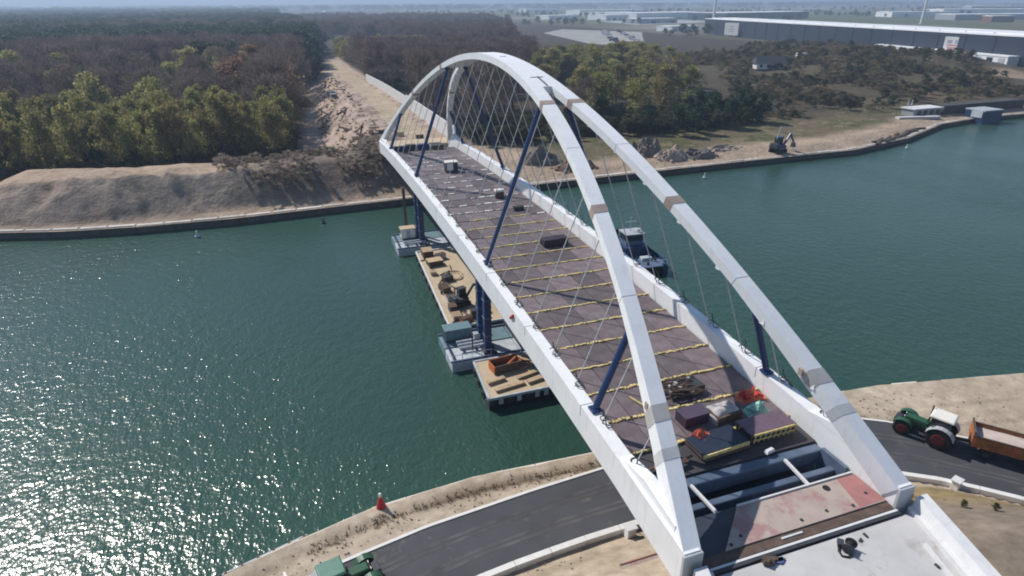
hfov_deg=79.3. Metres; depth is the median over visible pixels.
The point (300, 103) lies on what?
rusty tree
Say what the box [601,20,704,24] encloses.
paved yard
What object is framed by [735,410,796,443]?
work platform
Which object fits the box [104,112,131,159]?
leafing tree
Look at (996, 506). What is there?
slope shrub
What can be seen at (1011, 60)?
loading annex
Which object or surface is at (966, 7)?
factory hall
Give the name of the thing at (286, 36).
bare tree
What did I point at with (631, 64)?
leafing tree
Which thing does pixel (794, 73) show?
scrub bush
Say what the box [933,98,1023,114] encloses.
dock bank
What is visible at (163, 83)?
bare tree
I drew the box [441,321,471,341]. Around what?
generator unit
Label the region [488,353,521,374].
orange skip
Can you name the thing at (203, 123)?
leafing tree
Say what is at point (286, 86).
bare tree
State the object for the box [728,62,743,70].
scrub bush
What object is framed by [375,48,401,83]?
bare tree
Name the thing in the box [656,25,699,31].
factory hall
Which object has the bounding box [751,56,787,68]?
farm house
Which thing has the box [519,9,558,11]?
factory hall
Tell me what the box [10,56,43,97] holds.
bare tree
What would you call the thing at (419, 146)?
site box
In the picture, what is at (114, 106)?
leafing tree
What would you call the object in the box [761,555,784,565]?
tool heap
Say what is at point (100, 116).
leafing tree
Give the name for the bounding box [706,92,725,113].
pine tree
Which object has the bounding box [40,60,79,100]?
bare tree
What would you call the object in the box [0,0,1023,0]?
sky
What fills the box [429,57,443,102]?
bare tree
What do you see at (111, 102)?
leafing tree
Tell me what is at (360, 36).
bare tree
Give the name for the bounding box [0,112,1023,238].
shore wall
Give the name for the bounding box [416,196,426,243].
support tower
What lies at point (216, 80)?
bare tree
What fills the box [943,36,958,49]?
advert tower
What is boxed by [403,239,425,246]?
winch frame
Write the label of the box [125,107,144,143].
leafing tree
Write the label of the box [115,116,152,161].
leafing tree
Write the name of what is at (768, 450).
sandbag
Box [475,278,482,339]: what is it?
support tower
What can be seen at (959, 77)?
scrub bush
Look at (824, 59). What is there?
scrub bush
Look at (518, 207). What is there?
tool box
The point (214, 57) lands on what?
leafing tree
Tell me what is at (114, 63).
bare tree
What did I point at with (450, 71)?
bare tree
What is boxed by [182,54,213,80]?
bare tree
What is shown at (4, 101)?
leafing tree
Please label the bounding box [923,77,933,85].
scrub bush
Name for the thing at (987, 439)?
tipping trailer
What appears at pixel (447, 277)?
pump unit
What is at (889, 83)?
scrub bush
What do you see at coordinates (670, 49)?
leafing tree
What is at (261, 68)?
bare tree
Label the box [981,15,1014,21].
factory hall
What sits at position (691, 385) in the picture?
rebar stack
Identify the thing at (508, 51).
bare tree
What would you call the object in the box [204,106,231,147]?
leafing tree
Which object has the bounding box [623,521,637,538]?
concrete post
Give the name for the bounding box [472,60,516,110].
bare tree
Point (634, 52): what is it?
leafing tree
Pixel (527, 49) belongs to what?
bare tree
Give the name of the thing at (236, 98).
leafing tree
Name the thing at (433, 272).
box
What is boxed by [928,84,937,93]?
scrub bush
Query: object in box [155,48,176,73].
bare tree
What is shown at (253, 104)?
leafing tree
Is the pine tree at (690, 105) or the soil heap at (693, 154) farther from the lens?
the pine tree at (690, 105)
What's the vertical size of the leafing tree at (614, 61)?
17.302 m
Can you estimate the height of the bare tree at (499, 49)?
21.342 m
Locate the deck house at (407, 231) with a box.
[399,225,415,238]
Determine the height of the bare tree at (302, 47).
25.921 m
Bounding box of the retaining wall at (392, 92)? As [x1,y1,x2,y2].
[366,74,455,136]
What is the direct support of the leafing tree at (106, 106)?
on the ground at (59, 198)
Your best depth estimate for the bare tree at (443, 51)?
253.37 m
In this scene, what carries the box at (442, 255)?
on the sand barge at (453, 259)
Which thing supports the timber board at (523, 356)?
on the work barge at (537, 390)
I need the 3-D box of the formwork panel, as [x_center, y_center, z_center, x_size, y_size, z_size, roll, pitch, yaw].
[15.170,11.415,45.639,4.140,0.450,2.337,-10,27,-21]
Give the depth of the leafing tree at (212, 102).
153.59 m
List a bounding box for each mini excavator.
[450,283,474,308]
[768,126,795,153]
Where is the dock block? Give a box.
[964,106,1004,123]
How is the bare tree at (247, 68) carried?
on the ground at (59, 198)
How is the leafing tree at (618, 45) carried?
on the ground at (59, 198)
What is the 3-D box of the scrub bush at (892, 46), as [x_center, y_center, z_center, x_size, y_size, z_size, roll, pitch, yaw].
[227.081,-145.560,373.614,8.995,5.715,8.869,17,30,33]
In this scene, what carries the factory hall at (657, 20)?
on the ground at (59, 198)
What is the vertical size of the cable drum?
0.731 m
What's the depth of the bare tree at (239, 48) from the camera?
299.23 m
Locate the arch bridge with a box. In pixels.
[378,52,915,575]
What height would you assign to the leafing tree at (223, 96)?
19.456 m
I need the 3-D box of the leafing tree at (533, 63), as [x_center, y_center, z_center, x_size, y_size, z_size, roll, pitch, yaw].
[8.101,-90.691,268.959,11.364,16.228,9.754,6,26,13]
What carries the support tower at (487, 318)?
on the pontoon at (504, 342)
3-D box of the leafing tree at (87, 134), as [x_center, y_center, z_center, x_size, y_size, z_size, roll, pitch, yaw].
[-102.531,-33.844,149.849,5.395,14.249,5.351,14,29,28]
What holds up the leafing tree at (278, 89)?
on the ground at (59, 198)
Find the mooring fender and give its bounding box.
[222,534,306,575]
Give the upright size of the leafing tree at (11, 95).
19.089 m
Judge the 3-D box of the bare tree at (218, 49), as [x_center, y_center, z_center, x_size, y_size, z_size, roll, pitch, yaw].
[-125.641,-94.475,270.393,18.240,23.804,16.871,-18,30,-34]
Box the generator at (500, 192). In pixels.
[494,187,503,197]
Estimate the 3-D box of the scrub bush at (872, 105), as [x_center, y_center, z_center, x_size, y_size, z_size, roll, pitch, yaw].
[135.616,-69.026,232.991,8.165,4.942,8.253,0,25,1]
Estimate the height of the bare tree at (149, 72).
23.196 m
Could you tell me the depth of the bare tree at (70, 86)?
187.05 m
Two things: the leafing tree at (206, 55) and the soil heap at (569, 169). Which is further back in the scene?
the leafing tree at (206, 55)
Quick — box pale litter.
[315,79,431,147]
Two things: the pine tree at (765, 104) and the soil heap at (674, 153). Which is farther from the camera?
the pine tree at (765, 104)
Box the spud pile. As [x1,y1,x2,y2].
[402,187,406,225]
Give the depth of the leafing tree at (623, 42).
361.93 m
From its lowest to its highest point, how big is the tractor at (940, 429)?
3.331 m
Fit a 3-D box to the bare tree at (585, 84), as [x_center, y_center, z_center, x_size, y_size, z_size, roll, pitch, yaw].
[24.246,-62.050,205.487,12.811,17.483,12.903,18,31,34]
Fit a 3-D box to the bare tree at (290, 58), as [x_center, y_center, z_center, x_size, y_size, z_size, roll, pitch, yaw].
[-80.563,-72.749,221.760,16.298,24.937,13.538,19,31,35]
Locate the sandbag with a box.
[763,447,774,454]
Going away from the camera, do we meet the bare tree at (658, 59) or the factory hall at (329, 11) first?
the bare tree at (658, 59)
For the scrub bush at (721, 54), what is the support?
on the ground at (59, 198)
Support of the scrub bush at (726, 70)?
on the ground at (59, 198)
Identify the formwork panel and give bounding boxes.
[685,424,749,461]
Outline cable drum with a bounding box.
[837,537,857,557]
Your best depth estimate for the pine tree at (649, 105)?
199.40 m
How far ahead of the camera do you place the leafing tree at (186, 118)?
158.33 m
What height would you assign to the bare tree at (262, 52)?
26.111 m
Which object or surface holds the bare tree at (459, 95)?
on the ground at (59, 198)
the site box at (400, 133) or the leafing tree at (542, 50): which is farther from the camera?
the leafing tree at (542, 50)
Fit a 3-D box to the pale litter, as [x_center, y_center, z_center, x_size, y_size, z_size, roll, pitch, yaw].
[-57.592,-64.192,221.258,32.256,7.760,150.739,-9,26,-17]
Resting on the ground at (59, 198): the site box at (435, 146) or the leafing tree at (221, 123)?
the leafing tree at (221, 123)
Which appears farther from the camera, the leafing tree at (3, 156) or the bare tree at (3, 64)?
the bare tree at (3, 64)
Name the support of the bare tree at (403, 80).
on the ground at (59, 198)
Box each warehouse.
[687,11,808,19]
[704,18,1023,66]
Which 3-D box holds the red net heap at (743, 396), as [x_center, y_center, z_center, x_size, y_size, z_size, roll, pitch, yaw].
[19.584,8.656,50.996,2.500,0.688,1.505,-9,26,-17]
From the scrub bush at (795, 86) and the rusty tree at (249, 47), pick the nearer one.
the rusty tree at (249, 47)
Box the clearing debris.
[317,78,382,153]
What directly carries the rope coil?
on the sand barge at (453, 259)
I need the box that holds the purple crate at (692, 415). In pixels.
[675,403,710,428]
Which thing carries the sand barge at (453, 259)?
on the water
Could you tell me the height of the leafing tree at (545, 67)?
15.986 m
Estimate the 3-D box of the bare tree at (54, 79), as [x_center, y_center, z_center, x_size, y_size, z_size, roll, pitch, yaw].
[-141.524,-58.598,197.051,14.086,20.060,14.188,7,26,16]
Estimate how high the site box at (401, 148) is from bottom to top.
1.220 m
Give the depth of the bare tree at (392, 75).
265.98 m
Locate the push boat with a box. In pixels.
[615,217,667,275]
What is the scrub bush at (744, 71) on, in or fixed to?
on the ground at (59, 198)
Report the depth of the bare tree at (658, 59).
305.84 m
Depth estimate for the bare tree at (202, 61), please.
257.29 m
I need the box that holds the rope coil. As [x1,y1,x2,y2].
[445,270,462,280]
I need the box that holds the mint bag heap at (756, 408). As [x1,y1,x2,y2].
[742,400,769,416]
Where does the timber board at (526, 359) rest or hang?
on the work barge at (537, 390)
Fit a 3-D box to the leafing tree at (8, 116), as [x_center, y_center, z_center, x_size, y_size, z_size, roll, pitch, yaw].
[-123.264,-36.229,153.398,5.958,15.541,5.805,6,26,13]
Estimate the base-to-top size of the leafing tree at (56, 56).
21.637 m
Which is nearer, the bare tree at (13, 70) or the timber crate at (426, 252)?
the timber crate at (426, 252)
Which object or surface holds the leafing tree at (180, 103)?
on the ground at (59, 198)
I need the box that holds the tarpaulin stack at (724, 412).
[705,400,742,425]
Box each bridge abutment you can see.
[376,137,447,156]
[619,494,1000,575]
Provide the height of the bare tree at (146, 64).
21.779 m
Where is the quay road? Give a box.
[310,418,1023,575]
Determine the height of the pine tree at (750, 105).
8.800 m
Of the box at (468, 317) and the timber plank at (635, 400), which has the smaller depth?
the timber plank at (635, 400)
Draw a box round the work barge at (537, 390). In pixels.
[472,351,555,410]
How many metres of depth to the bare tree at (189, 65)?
236.20 m
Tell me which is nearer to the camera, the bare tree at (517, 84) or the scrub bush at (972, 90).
the bare tree at (517, 84)
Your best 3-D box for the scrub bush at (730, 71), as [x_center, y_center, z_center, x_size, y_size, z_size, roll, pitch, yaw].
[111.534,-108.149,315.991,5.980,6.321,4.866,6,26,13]
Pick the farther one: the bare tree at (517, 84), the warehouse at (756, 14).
the warehouse at (756, 14)
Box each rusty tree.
[210,54,251,102]
[238,43,273,87]
[259,63,314,120]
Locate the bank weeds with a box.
[307,458,601,554]
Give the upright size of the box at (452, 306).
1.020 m
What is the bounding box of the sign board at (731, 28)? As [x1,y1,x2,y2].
[724,23,739,36]
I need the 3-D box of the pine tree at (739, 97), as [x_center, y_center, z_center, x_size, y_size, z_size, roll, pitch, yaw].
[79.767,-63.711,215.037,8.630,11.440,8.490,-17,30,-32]
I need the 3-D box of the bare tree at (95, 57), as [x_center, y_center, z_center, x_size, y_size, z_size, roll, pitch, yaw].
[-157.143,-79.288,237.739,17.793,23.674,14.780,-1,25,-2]
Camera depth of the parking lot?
747.86 m
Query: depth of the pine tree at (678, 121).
189.25 m
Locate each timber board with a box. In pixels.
[486,375,505,383]
[494,380,524,391]
[516,368,538,378]
[517,355,528,357]
[518,361,533,369]
[520,357,531,360]
[526,375,542,382]
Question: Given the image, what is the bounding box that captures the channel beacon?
[376,493,385,510]
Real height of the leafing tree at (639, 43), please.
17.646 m
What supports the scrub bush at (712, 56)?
on the ground at (59, 198)
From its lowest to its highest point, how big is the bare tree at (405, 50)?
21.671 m
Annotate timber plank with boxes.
[629,396,642,405]
[681,454,692,461]
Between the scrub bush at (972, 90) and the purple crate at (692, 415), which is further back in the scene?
the scrub bush at (972, 90)
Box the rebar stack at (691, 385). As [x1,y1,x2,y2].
[661,376,706,398]
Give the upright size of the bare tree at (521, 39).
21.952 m
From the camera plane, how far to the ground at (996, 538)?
50.32 m
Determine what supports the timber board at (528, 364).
on the work barge at (537, 390)
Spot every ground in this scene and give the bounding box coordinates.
[0,1,1023,232]
[223,373,1023,575]
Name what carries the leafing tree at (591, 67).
on the ground at (59, 198)
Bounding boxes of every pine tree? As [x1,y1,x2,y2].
[593,96,610,114]
[601,115,608,139]
[609,102,626,126]
[643,103,658,119]
[668,104,689,135]
[684,95,697,126]
[686,99,711,132]
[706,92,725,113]
[723,97,742,127]
[734,88,751,107]
[740,99,757,118]
[741,91,761,119]
[753,92,774,121]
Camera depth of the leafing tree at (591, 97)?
215.10 m
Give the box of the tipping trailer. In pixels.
[954,417,1023,459]
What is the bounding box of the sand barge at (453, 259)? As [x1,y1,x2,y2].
[415,246,502,328]
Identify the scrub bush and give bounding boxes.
[704,52,716,57]
[714,53,730,60]
[714,63,726,69]
[717,68,736,77]
[723,74,738,85]
[725,70,735,79]
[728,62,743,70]
[731,78,742,86]
[735,56,752,66]
[741,69,748,76]
[756,79,773,89]
[772,44,781,51]
[775,102,783,109]
[778,109,786,118]
[782,98,792,105]
[782,102,809,114]
[790,70,799,80]
[793,84,803,90]
[804,75,814,87]
[810,84,830,97]
[813,57,833,66]
[816,93,832,106]
[828,58,842,65]
[837,92,858,105]
[845,64,853,70]
[847,40,854,48]
[849,100,857,108]
[863,98,885,110]
[866,70,880,79]
[878,81,906,93]
[879,42,894,51]
[879,87,890,100]
[896,60,906,68]
[901,88,926,101]
[910,97,919,104]
[913,64,920,73]
[918,85,929,95]
[921,54,931,61]
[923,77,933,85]
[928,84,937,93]
[939,80,963,93]
[944,96,954,102]
[948,71,954,78]
[955,74,965,82]
[956,87,977,96]
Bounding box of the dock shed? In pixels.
[900,100,943,115]
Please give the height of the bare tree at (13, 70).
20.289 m
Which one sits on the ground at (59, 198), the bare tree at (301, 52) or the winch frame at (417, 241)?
the bare tree at (301, 52)
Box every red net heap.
[687,428,709,439]
[733,386,766,403]
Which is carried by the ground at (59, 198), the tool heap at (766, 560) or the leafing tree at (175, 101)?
the leafing tree at (175, 101)
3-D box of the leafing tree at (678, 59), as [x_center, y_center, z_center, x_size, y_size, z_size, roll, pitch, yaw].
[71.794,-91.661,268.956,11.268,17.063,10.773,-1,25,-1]
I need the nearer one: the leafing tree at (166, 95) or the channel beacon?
the channel beacon
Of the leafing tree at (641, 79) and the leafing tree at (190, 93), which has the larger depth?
the leafing tree at (641, 79)
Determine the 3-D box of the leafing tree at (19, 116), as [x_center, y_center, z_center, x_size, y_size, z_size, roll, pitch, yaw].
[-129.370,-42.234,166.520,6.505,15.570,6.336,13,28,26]
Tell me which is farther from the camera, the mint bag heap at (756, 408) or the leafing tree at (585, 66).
the leafing tree at (585, 66)
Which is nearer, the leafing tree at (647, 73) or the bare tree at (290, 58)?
the bare tree at (290, 58)
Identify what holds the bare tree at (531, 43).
on the ground at (59, 198)
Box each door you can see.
[406,230,410,237]
[447,163,452,170]
[997,58,1004,63]
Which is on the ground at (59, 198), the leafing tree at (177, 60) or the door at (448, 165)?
the leafing tree at (177, 60)
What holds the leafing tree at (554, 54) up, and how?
on the ground at (59, 198)
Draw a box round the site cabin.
[444,159,457,172]
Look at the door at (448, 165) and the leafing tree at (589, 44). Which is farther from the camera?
the leafing tree at (589, 44)
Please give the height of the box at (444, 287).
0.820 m
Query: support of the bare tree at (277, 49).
on the ground at (59, 198)
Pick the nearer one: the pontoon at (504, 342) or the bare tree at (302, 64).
the pontoon at (504, 342)
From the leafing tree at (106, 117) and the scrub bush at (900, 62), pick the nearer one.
the leafing tree at (106, 117)
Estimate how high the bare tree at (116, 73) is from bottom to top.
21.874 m
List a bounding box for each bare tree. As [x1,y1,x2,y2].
[0,48,28,77]
[0,56,27,98]
[3,59,40,97]
[8,55,46,95]
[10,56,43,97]
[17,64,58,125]
[35,56,72,96]
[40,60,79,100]
[41,72,80,106]
[44,73,93,111]
[60,47,98,85]
[79,64,123,105]
[81,50,123,90]
[99,63,140,102]
[102,57,136,101]
[118,62,175,101]
[121,48,157,68]
[132,59,174,98]
[133,64,177,96]
[138,51,158,65]
[154,46,180,99]
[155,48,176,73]
[164,74,202,114]
[170,65,208,100]
[175,75,206,101]
[176,59,205,94]
[180,76,211,100]
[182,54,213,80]
[192,54,217,87]
[200,74,236,100]
[206,44,229,91]
[217,47,248,73]
[217,49,247,91]
[231,51,283,102]
[232,42,255,54]
[240,61,261,101]
[250,52,291,100]
[253,46,289,85]
[259,56,297,101]
[265,43,296,76]
[273,50,308,116]
[274,31,292,42]
[278,34,310,73]
[278,55,304,107]
[283,43,308,77]
[285,45,312,95]
[285,47,312,90]
[287,35,314,64]
[349,33,369,74]
[363,37,393,81]
[363,49,382,78]
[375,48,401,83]
[376,48,404,87]
[395,47,421,87]
[398,47,423,102]
[401,45,437,103]
[410,65,447,109]
[411,69,431,107]
[415,56,449,106]
[417,65,447,110]
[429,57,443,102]
[430,44,449,100]
[437,68,465,114]
[439,49,474,95]
[448,49,474,100]
[448,61,491,120]
[453,80,481,124]
[457,71,477,111]
[460,45,488,101]
[469,61,488,99]
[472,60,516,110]
[474,45,487,85]
[484,50,513,102]
[485,67,520,115]
[486,68,514,111]
[491,45,505,86]
[492,46,517,96]
[505,51,525,109]
[506,40,528,59]
[508,32,521,42]
[511,46,519,83]
[517,34,537,48]
[517,35,528,47]
[518,42,532,61]
[521,37,541,51]
[570,75,601,107]
[651,56,666,64]
[666,54,698,101]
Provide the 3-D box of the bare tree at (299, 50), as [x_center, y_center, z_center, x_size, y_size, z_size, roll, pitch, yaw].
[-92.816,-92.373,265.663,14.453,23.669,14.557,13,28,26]
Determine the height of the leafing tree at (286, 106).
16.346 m
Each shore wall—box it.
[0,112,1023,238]
[254,375,994,560]
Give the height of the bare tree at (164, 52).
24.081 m
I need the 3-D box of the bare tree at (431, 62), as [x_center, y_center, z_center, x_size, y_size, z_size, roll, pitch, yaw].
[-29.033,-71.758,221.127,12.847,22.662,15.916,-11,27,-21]
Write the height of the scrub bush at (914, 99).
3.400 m
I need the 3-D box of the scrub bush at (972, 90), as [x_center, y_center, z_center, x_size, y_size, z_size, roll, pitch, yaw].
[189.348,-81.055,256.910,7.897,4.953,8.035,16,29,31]
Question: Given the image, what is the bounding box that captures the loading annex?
[875,44,1019,65]
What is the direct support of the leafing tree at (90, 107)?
on the ground at (59, 198)
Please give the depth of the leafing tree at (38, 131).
140.46 m
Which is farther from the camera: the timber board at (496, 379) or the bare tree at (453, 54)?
the bare tree at (453, 54)
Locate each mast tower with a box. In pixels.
[712,0,716,17]
[919,0,927,23]
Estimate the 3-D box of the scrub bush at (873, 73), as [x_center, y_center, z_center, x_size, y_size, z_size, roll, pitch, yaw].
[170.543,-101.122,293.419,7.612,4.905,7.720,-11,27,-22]
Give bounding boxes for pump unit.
[439,270,453,283]
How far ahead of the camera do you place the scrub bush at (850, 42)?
380.25 m
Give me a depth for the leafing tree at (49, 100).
159.65 m
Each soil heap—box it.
[524,144,564,166]
[550,159,597,173]
[631,136,660,158]
[653,144,685,162]
[684,148,721,160]
[708,144,742,151]
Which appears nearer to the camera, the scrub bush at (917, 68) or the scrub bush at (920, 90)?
the scrub bush at (920, 90)
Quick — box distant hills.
[0,0,1008,7]
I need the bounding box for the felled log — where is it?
[354,121,363,132]
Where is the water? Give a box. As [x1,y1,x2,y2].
[0,117,1023,575]
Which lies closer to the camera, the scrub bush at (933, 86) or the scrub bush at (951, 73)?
the scrub bush at (933, 86)
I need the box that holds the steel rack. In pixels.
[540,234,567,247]
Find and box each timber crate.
[421,246,433,258]
[426,256,442,266]
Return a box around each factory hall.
[322,10,340,14]
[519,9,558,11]
[535,15,577,19]
[566,9,648,14]
[582,12,607,16]
[587,14,628,19]
[605,11,687,18]
[625,17,677,23]
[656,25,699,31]
[875,11,959,16]
[926,8,1023,12]
[934,13,1023,19]
[962,6,1023,8]
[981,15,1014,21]
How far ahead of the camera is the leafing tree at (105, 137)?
150.11 m
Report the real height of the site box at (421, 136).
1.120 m
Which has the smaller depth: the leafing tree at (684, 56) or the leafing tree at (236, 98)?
the leafing tree at (236, 98)
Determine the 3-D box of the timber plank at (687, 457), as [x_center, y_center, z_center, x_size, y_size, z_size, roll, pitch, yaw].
[12.042,12.293,43.993,2.200,0.100,0.160,-14,28,-27]
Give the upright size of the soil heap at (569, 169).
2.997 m
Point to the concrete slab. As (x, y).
(918, 117)
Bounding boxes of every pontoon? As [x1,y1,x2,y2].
[391,229,452,256]
[438,324,524,372]
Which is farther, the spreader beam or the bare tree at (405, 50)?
the bare tree at (405, 50)
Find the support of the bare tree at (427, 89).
on the ground at (59, 198)
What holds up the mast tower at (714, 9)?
on the ground at (59, 198)
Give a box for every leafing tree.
[0,49,39,98]
[0,90,20,141]
[0,107,23,158]
[0,118,16,170]
[0,119,23,170]
[1,86,25,142]
[1,110,26,153]
[4,120,36,167]
[16,98,37,146]
[16,102,30,129]
[19,105,59,168]
[22,109,57,163]
[24,95,49,123]
[38,92,70,144]
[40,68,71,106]
[47,52,81,79]
[51,102,89,165]
[51,117,69,150]
[54,114,91,159]
[58,88,80,115]
[62,114,95,156]
[64,91,101,139]
[69,71,118,111]
[72,118,101,159]
[77,95,97,124]
[78,109,101,153]
[88,107,131,167]
[95,106,118,141]
[96,103,117,144]
[96,125,114,160]
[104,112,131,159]
[108,99,119,111]
[108,101,122,133]
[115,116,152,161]
[117,95,137,119]
[120,109,131,126]
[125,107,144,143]
[127,75,174,100]
[130,109,153,165]
[137,98,170,155]
[145,105,179,161]
[148,92,184,150]
[153,89,182,138]
[156,61,182,99]
[156,100,198,162]
[167,97,183,115]
[172,49,184,87]
[175,45,214,76]
[175,98,188,115]
[178,110,189,137]
[180,114,197,150]
[182,86,205,138]
[184,98,202,138]
[185,83,206,118]
[185,117,208,160]
[190,104,219,157]
[200,91,240,152]
[201,45,223,69]
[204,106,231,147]
[207,53,229,90]
[207,84,221,116]
[213,101,249,154]
[216,89,248,147]
[229,93,241,107]
[235,100,263,154]
[247,100,268,144]
[250,100,287,149]
[253,85,271,131]
[255,95,287,147]
[256,93,270,121]
[267,83,294,125]
[268,90,294,128]
[271,94,296,133]
[272,104,292,141]
[519,60,537,91]
[527,51,546,67]
[537,47,554,69]
[538,63,553,94]
[542,47,561,77]
[545,65,558,80]
[554,44,567,52]
[565,65,589,99]
[571,45,578,74]
[577,62,591,91]
[578,57,597,73]
[581,45,604,69]
[583,71,613,106]
[585,42,601,51]
[585,70,618,108]
[587,65,616,104]
[599,57,614,74]
[604,57,626,91]
[608,63,629,101]
[609,41,625,54]
[616,40,626,52]
[620,60,641,86]
[620,80,649,115]
[626,77,652,108]
[628,49,639,75]
[628,56,644,83]
[630,57,658,92]
[636,40,645,50]
[638,61,661,97]
[645,43,663,64]
[646,61,676,100]
[648,63,683,105]
[660,45,679,61]
[671,52,695,76]
[671,57,689,91]
[673,64,706,100]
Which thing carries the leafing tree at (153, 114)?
on the ground at (59, 198)
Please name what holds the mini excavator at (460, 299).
on the sand barge at (453, 259)
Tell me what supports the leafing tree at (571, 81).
on the ground at (59, 198)
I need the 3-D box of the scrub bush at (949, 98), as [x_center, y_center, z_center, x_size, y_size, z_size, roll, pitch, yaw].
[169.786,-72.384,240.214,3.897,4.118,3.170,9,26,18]
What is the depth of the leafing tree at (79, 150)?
146.62 m
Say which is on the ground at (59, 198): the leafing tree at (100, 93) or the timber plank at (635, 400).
the leafing tree at (100, 93)
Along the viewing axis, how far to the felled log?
168.58 m
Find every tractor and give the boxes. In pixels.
[311,552,382,575]
[892,405,960,450]
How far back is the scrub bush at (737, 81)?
283.63 m
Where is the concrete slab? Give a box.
[895,115,941,118]
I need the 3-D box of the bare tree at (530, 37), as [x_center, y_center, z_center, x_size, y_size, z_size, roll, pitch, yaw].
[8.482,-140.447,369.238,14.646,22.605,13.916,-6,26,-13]
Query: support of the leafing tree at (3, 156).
on the ground at (59, 198)
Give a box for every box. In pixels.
[396,131,403,136]
[398,145,405,151]
[404,143,415,150]
[415,133,423,138]
[417,143,429,149]
[430,269,436,275]
[431,144,443,149]
[435,252,445,258]
[438,282,450,293]
[448,302,456,312]
[451,311,461,319]
[460,314,472,321]
[470,308,475,318]
[513,205,523,210]
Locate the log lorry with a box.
[326,90,336,100]
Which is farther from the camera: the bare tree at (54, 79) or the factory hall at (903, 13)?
the factory hall at (903, 13)
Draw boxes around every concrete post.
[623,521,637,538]
[949,475,964,490]
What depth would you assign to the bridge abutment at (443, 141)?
148.99 m
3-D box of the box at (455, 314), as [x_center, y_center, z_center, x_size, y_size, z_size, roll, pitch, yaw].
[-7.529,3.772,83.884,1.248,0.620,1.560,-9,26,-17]
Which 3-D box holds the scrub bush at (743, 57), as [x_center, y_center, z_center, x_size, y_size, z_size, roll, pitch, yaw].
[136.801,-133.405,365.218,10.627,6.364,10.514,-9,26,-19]
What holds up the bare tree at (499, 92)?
on the ground at (59, 198)
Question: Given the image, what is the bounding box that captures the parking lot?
[545,29,643,44]
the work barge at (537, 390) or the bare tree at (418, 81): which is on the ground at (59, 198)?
the bare tree at (418, 81)
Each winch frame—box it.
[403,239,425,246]
[456,331,482,351]
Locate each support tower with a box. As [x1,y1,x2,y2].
[413,192,418,238]
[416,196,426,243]
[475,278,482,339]
[481,288,493,353]
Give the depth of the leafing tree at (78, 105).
155.34 m
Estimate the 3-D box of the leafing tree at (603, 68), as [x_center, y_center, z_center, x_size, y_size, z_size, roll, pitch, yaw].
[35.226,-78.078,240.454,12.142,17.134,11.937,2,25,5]
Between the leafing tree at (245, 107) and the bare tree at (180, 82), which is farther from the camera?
the bare tree at (180, 82)
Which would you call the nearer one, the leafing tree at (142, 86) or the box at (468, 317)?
the box at (468, 317)
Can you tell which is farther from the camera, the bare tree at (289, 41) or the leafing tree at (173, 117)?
the bare tree at (289, 41)
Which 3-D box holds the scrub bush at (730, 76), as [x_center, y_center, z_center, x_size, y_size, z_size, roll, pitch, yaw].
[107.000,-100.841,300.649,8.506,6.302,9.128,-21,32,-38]
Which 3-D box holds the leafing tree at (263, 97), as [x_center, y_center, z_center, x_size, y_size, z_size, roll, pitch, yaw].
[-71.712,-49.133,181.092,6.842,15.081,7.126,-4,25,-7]
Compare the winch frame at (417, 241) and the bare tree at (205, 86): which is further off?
the bare tree at (205, 86)
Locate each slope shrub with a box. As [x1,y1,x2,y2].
[961,499,967,507]
[991,502,1001,511]

